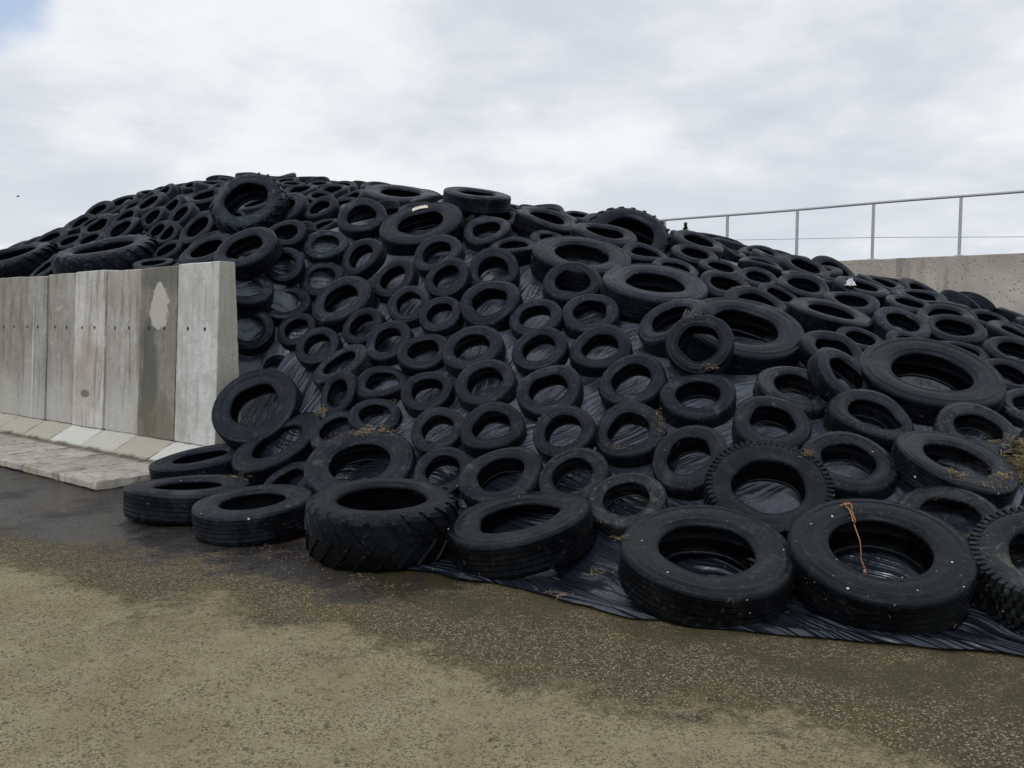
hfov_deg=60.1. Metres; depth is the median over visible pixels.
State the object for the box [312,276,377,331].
car tyre
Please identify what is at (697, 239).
car tyre
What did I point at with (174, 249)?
car tyre
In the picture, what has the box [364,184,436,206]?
truck tyre
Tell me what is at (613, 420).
car tyre
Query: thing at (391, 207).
car tyre
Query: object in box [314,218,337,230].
car tyre
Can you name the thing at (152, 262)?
car tyre
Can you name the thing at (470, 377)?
car tyre
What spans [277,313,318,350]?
car tyre
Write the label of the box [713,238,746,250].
car tyre
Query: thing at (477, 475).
car tyre
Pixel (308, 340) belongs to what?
car tyre
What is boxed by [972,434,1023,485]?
dried grass clump
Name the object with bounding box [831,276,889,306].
car tyre
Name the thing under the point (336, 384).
car tyre
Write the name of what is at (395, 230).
truck tyre
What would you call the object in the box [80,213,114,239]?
car tyre
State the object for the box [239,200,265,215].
car tyre
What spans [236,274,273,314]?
car tyre
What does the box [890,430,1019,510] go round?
truck tyre
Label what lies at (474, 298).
car tyre
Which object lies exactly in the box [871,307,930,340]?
car tyre
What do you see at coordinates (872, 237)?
railing
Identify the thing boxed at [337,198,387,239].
car tyre
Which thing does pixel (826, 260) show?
car tyre
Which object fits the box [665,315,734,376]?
car tyre
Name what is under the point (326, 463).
truck tyre
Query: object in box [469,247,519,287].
car tyre
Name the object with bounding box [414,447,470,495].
car tyre
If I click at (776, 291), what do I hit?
car tyre
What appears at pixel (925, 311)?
car tyre
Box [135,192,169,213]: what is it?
car tyre
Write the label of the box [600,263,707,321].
truck tyre
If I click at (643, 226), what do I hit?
tractor tyre
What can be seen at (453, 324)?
car tyre
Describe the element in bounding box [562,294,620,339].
car tyre
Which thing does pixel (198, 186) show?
car tyre
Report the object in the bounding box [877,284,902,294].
car tyre
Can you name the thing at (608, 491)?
car tyre
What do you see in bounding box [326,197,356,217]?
car tyre
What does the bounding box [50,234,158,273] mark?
tractor tyre
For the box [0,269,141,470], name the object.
concrete wall panel
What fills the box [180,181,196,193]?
car tyre
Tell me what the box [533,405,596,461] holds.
car tyre
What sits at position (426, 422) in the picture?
car tyre
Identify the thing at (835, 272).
car tyre
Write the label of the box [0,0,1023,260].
sky
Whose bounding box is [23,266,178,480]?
concrete wall panel
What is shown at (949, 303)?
car tyre
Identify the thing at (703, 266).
car tyre
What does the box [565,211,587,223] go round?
car tyre
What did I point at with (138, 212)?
car tyre
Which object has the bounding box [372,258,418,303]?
car tyre
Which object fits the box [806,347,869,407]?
car tyre
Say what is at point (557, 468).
car tyre
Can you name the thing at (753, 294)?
car tyre
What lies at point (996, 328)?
car tyre
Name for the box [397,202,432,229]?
car tyre
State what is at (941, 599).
truck tyre
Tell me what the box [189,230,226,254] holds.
car tyre
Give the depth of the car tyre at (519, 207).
13.04 m
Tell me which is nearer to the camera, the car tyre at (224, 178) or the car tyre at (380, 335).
the car tyre at (380, 335)
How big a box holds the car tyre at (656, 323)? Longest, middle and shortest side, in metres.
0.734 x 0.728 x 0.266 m
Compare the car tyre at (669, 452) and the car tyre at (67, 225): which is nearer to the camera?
the car tyre at (669, 452)
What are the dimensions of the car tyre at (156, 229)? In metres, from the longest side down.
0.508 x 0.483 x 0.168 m
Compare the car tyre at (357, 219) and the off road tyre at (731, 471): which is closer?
the off road tyre at (731, 471)
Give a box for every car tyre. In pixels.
[19,236,39,245]
[29,259,52,276]
[34,229,69,242]
[56,233,81,250]
[64,218,75,227]
[67,214,95,234]
[74,231,103,246]
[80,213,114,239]
[80,214,103,229]
[85,200,116,215]
[101,213,118,226]
[103,217,143,238]
[105,199,131,213]
[111,207,143,224]
[112,195,136,207]
[120,199,147,212]
[132,258,175,268]
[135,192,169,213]
[136,190,151,199]
[139,189,159,199]
[141,206,169,231]
[146,220,169,238]
[150,240,186,259]
[156,222,182,246]
[157,183,178,199]
[164,195,187,212]
[168,203,199,227]
[175,183,184,194]
[179,211,217,247]
[179,233,231,263]
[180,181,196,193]
[186,187,218,210]
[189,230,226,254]
[193,180,226,192]
[206,175,232,180]
[208,182,225,187]
[214,227,282,279]
[218,176,234,180]
[234,209,247,215]
[235,172,257,176]
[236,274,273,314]
[237,310,275,355]
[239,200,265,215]
[241,248,258,256]
[263,355,284,368]
[263,461,306,487]
[265,247,305,285]
[265,286,312,326]
[269,220,307,250]
[270,173,296,181]
[276,177,299,182]
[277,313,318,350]
[279,221,317,239]
[280,180,304,189]
[283,192,309,220]
[285,184,317,196]
[295,327,342,370]
[297,176,329,182]
[299,262,345,300]
[302,230,349,263]
[304,176,329,183]
[304,195,339,222]
[306,190,334,202]
[308,180,331,188]
[310,410,363,449]
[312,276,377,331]
[312,344,373,391]
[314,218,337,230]
[318,184,349,198]
[320,371,357,415]
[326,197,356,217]
[332,181,357,191]
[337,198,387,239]
[338,189,363,198]
[339,204,360,222]
[342,238,386,279]
[342,307,386,345]
[348,398,401,431]
[352,180,364,189]
[356,366,409,402]
[360,181,388,188]
[360,200,400,220]
[366,320,413,365]
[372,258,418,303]
[387,285,431,327]
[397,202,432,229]
[397,334,447,376]
[400,371,455,417]
[410,195,442,202]
[411,407,464,456]
[413,234,465,277]
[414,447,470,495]
[419,296,463,336]
[424,258,471,300]
[442,325,505,376]
[455,359,517,411]
[458,447,543,514]
[460,280,522,331]
[460,401,526,457]
[462,213,473,225]
[463,216,511,251]
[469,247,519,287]
[474,210,516,230]
[490,237,535,263]
[509,299,562,338]
[510,204,518,209]
[511,327,569,375]
[513,208,574,238]
[516,365,583,420]
[517,204,536,210]
[529,230,561,242]
[533,204,563,209]
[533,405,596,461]
[538,447,611,510]
[541,206,566,213]
[543,261,601,308]
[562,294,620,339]
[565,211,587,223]
[569,324,632,376]
[570,222,637,247]
[582,213,596,222]
[587,472,668,536]
[595,401,666,467]
[598,354,668,409]
[621,242,668,263]
[638,299,711,356]
[652,258,698,276]
[652,425,727,500]
[659,374,736,427]
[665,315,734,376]
[669,230,676,240]
[669,230,723,259]
[669,244,717,268]
[697,259,740,276]
[700,270,749,298]
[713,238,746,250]
[719,242,746,262]
[724,286,787,313]
[731,396,811,449]
[736,267,776,287]
[737,256,783,278]
[738,245,781,257]
[750,248,779,263]
[752,366,827,419]
[758,283,797,307]
[774,249,789,253]
[775,273,829,301]
[778,254,829,277]
[780,270,820,278]
[797,330,862,378]
[802,431,897,499]
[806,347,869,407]
[811,255,855,276]
[821,277,854,290]
[822,265,842,277]
[822,291,879,319]
[823,389,914,452]
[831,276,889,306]
[835,326,882,351]
[856,273,888,287]
[866,275,903,289]
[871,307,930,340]
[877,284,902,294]
[879,276,899,281]
[881,294,933,315]
[884,330,921,339]
[896,289,947,301]
[897,278,936,291]
[897,486,998,550]
[916,304,974,319]
[924,314,987,346]
[926,301,969,309]
[932,402,1021,461]
[940,289,981,308]
[942,341,990,359]
[957,306,977,321]
[959,291,995,311]
[972,310,1008,327]
[981,336,1023,365]
[985,320,1023,330]
[985,358,1023,390]
[986,321,1023,339]
[994,307,1023,322]
[1000,388,1023,428]
[1014,317,1022,323]
[1020,427,1023,447]
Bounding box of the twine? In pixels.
[840,502,866,573]
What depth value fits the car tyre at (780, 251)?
13.48 m
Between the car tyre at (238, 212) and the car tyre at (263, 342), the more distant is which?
the car tyre at (238, 212)
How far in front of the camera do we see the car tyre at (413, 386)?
8.40 m
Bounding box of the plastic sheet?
[141,192,1023,654]
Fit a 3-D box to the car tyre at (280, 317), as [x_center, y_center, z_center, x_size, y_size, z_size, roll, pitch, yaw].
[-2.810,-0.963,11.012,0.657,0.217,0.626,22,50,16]
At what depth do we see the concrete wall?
16.75 m
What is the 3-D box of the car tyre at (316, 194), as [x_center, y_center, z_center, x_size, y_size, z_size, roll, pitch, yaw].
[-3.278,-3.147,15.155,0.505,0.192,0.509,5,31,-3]
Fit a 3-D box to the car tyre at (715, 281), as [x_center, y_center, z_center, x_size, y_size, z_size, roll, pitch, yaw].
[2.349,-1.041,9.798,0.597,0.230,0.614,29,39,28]
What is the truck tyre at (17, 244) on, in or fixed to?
on the plastic sheet
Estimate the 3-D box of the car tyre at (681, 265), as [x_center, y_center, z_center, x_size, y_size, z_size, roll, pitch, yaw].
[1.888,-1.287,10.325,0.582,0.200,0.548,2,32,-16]
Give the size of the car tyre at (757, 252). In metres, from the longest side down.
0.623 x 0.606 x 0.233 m
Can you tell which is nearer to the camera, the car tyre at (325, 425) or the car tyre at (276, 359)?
the car tyre at (325, 425)
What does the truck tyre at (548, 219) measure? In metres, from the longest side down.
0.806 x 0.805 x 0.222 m
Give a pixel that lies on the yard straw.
(545, 624)
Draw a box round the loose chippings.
[0,501,1022,767]
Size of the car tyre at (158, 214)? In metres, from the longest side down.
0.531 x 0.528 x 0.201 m
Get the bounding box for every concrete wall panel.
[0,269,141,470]
[0,270,118,455]
[0,273,75,445]
[0,276,48,436]
[0,277,22,426]
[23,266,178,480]
[58,261,240,489]
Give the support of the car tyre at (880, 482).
on the plastic sheet
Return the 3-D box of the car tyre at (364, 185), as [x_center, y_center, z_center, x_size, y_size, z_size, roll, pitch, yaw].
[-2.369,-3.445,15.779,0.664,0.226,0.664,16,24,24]
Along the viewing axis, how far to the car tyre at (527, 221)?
11.58 m
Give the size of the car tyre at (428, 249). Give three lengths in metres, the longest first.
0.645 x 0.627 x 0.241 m
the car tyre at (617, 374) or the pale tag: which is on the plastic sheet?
the car tyre at (617, 374)
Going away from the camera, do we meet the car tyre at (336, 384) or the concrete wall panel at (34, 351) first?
the car tyre at (336, 384)
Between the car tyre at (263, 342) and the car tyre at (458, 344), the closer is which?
the car tyre at (458, 344)
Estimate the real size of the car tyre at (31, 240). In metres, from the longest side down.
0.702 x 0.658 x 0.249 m
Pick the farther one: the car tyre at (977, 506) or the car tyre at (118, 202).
the car tyre at (118, 202)
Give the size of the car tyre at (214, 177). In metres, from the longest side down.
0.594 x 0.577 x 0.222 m
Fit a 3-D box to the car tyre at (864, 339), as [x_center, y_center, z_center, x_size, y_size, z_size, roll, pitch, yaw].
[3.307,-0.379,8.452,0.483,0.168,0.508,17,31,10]
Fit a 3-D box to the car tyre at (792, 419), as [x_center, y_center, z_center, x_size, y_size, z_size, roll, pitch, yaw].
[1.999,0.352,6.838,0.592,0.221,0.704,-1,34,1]
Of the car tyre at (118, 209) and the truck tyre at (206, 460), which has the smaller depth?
the truck tyre at (206, 460)
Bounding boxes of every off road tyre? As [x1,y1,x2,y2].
[703,439,835,539]
[968,505,1023,634]
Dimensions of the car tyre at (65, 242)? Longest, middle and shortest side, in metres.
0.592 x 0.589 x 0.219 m
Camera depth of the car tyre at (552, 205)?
14.46 m
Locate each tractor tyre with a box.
[0,241,58,277]
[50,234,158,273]
[209,172,289,234]
[304,477,458,572]
[589,206,671,252]
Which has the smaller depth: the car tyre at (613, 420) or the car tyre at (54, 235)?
the car tyre at (613, 420)
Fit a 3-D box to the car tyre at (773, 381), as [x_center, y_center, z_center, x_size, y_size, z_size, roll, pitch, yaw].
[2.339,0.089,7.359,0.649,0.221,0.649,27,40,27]
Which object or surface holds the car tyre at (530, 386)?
on the plastic sheet
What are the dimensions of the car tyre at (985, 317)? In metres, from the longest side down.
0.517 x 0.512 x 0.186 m
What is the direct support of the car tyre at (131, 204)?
on the plastic sheet
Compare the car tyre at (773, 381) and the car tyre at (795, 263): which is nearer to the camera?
the car tyre at (773, 381)
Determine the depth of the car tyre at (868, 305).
9.59 m
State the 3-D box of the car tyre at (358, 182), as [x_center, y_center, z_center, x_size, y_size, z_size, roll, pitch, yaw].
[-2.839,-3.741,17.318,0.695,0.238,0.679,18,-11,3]
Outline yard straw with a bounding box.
[22,545,1022,766]
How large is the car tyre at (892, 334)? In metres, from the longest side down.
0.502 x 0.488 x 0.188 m
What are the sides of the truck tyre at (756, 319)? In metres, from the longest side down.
1.149 x 1.148 x 0.316 m
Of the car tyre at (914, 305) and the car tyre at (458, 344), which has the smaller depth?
the car tyre at (458, 344)
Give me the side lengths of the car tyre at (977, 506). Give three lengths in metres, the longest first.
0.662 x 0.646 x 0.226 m
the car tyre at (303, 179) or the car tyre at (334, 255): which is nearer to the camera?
the car tyre at (334, 255)
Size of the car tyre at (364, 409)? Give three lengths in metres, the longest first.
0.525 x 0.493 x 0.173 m
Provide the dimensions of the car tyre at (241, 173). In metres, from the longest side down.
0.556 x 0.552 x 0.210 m
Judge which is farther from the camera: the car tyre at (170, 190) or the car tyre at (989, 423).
the car tyre at (170, 190)
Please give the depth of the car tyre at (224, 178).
17.35 m
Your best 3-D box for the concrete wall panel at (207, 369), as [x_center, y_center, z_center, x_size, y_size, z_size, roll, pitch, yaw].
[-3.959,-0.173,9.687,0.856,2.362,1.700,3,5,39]
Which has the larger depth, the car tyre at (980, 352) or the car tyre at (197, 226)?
the car tyre at (197, 226)
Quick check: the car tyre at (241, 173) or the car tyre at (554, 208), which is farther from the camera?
the car tyre at (241, 173)
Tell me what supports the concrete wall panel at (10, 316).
on the ground
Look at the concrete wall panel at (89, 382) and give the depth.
11.69 m
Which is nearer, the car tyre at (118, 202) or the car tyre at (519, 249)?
the car tyre at (519, 249)
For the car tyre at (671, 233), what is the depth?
12.18 m
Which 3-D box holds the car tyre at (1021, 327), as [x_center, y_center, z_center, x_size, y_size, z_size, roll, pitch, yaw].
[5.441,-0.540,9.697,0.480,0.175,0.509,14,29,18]
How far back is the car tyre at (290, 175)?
17.09 m
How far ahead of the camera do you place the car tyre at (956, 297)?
11.35 m
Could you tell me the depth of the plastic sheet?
7.13 m
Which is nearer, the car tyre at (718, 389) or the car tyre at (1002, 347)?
the car tyre at (718, 389)
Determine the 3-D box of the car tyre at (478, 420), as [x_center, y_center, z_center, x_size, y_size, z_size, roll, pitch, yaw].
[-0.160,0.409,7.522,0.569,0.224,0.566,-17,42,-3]
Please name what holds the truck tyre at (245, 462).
on the plastic sheet
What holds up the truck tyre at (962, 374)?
on the plastic sheet
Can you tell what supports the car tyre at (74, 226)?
on the plastic sheet
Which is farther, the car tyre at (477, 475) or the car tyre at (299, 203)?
the car tyre at (299, 203)
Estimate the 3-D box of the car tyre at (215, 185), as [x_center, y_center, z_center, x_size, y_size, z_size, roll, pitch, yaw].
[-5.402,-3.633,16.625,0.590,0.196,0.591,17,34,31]
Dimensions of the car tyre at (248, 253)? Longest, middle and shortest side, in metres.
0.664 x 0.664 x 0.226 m
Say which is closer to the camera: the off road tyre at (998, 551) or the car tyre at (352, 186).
the off road tyre at (998, 551)
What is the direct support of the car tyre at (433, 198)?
on the plastic sheet
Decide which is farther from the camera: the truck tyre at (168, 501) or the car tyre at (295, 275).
the car tyre at (295, 275)
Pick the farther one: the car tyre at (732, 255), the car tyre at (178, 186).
the car tyre at (178, 186)
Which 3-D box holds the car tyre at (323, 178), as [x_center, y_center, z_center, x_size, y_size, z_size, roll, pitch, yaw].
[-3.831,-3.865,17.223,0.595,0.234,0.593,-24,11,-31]
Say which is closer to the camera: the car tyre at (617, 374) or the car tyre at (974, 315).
the car tyre at (617, 374)
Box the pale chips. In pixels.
[165,345,1002,611]
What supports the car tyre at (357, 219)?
on the plastic sheet
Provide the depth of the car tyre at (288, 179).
16.95 m
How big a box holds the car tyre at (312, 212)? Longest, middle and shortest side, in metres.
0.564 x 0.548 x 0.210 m
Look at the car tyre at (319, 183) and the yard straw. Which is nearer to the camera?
the yard straw
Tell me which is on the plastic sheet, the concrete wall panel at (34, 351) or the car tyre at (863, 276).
the car tyre at (863, 276)
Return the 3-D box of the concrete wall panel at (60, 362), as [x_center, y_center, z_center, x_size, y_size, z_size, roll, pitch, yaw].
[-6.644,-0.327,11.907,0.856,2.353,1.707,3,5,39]
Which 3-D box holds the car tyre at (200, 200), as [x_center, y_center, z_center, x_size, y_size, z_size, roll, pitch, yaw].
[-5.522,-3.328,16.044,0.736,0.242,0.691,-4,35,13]
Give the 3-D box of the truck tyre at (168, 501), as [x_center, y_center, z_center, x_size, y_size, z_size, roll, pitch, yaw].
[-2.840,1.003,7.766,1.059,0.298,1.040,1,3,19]
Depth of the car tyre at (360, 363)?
9.33 m
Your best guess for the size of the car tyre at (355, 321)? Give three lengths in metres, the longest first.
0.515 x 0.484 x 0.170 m
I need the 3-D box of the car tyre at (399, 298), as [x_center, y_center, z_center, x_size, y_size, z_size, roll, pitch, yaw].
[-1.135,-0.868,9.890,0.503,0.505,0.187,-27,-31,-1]
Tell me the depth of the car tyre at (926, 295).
11.36 m
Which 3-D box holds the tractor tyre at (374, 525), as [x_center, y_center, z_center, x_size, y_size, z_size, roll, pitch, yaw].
[-0.938,1.000,6.436,1.115,0.417,1.115,-8,12,-41]
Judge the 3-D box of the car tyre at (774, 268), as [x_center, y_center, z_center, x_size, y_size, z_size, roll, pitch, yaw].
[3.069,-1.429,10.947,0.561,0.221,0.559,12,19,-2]
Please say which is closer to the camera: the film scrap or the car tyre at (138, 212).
the film scrap
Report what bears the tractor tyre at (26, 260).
on the plastic sheet
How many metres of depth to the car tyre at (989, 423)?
6.73 m
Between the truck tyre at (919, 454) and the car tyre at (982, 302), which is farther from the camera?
the car tyre at (982, 302)
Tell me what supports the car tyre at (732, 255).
on the plastic sheet
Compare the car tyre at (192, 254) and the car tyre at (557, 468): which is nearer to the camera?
the car tyre at (557, 468)
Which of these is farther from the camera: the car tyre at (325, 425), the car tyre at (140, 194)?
the car tyre at (140, 194)
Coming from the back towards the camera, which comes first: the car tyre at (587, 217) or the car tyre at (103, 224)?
the car tyre at (103, 224)
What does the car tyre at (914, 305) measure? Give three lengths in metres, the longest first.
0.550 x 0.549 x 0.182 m
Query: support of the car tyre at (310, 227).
on the plastic sheet
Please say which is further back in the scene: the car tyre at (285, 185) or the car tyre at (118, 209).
the car tyre at (118, 209)
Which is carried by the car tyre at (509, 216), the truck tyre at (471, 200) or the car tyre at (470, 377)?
the truck tyre at (471, 200)
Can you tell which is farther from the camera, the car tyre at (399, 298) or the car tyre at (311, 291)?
the car tyre at (311, 291)
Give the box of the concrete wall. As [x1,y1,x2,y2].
[839,253,1023,314]
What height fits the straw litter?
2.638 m
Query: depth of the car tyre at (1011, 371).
7.87 m
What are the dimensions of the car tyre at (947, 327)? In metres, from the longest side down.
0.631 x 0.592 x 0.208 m
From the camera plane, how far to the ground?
4.25 m
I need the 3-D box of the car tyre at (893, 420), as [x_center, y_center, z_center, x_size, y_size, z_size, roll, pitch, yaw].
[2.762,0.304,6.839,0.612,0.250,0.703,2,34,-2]
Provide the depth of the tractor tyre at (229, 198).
13.39 m
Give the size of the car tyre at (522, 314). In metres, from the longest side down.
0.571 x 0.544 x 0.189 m
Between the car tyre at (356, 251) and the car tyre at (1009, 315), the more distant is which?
the car tyre at (1009, 315)
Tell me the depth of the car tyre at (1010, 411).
7.12 m
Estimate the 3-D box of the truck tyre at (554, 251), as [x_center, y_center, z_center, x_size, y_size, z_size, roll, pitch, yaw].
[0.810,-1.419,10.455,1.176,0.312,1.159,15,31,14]
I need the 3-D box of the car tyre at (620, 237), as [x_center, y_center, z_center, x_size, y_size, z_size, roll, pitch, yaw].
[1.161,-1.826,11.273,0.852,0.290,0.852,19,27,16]
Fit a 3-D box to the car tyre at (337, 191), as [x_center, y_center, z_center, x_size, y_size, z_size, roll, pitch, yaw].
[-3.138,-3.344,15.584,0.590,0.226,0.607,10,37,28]
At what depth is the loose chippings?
4.51 m
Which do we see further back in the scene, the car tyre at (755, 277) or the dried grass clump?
the car tyre at (755, 277)
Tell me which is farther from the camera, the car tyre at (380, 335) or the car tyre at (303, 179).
the car tyre at (303, 179)
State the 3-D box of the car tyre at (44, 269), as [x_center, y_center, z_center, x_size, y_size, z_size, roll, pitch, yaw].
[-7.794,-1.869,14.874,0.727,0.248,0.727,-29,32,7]
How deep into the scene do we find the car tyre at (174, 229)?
14.22 m
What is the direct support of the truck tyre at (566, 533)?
on the plastic sheet
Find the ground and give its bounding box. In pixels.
[0,466,1023,767]
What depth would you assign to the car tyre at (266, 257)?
10.96 m
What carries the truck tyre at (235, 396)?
on the plastic sheet
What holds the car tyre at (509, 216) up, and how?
on the plastic sheet
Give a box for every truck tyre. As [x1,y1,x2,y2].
[8,240,27,247]
[123,474,250,524]
[149,443,237,479]
[191,484,312,546]
[211,369,301,450]
[231,412,322,485]
[304,429,415,493]
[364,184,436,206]
[379,202,464,255]
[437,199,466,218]
[443,187,510,214]
[446,491,595,579]
[521,206,576,223]
[530,236,630,291]
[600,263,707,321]
[618,504,794,629]
[681,297,804,374]
[698,232,742,243]
[787,297,872,338]
[787,498,978,633]
[855,337,1005,426]
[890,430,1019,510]
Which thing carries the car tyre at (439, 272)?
on the plastic sheet
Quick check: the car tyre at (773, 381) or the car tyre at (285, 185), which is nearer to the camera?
the car tyre at (773, 381)
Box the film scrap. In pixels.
[844,278,855,286]
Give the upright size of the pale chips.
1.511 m
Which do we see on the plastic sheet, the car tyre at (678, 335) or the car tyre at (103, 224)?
the car tyre at (103, 224)
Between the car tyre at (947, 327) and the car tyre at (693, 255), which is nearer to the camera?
the car tyre at (947, 327)
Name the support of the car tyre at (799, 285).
on the plastic sheet
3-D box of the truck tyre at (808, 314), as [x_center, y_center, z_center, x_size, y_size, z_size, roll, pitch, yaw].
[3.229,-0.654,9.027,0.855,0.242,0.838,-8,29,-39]
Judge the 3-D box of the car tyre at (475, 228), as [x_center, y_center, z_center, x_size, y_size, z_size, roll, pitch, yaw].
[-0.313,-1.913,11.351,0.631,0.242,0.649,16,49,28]
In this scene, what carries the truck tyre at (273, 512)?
on the ground
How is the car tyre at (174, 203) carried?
on the plastic sheet
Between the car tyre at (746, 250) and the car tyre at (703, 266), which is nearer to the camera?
the car tyre at (703, 266)
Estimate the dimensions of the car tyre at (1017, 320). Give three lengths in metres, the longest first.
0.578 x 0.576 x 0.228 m
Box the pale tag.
[412,205,427,211]
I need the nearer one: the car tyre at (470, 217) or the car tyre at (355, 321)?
the car tyre at (355, 321)
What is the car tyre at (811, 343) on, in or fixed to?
on the plastic sheet
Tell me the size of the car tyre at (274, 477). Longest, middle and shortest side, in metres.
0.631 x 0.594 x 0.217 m
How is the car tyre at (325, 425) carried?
on the plastic sheet
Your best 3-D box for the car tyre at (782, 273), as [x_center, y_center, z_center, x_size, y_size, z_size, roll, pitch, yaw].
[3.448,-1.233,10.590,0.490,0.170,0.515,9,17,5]
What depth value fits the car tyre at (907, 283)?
12.68 m
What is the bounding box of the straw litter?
[149,246,1012,625]
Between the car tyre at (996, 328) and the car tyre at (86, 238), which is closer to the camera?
the car tyre at (996, 328)
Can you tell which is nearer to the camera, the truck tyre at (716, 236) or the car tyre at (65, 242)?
the truck tyre at (716, 236)
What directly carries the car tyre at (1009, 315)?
on the plastic sheet
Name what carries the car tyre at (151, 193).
on the plastic sheet
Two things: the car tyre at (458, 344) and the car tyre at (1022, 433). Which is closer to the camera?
the car tyre at (1022, 433)
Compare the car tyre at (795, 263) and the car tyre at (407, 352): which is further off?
the car tyre at (795, 263)
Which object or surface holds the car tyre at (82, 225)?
on the plastic sheet
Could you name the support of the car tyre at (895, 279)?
on the plastic sheet
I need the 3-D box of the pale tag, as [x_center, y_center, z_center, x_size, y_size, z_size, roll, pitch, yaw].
[-1.223,-2.336,11.775,0.216,0.095,0.073,0,4,0]
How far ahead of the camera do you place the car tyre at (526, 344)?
8.45 m
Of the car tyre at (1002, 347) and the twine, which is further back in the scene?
the car tyre at (1002, 347)
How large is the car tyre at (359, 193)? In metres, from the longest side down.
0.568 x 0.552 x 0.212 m
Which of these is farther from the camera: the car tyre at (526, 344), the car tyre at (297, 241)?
the car tyre at (297, 241)
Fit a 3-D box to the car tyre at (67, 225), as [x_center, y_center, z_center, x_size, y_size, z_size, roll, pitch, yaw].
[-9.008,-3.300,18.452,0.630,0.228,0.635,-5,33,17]
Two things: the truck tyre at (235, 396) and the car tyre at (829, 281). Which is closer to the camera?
the truck tyre at (235, 396)
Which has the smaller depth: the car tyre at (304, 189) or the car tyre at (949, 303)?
the car tyre at (949, 303)
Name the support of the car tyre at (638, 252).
on the plastic sheet
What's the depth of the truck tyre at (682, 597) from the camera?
5.09 m
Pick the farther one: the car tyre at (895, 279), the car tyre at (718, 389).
the car tyre at (895, 279)
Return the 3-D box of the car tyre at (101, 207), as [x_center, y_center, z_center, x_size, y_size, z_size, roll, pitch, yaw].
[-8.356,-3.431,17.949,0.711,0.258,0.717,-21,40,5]
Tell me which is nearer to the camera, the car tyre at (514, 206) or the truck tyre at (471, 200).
the truck tyre at (471, 200)
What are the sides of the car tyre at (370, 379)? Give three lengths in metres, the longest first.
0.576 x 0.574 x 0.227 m
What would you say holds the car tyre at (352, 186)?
on the plastic sheet
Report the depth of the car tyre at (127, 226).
15.26 m
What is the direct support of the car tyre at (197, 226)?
on the plastic sheet
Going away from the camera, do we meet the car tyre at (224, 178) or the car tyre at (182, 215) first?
the car tyre at (182, 215)
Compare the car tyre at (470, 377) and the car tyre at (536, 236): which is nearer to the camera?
the car tyre at (470, 377)
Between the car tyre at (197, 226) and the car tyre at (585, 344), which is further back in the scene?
the car tyre at (197, 226)
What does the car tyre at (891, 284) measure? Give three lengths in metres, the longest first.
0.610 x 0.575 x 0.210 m
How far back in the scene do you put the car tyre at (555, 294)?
9.77 m
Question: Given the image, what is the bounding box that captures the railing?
[659,190,1023,258]

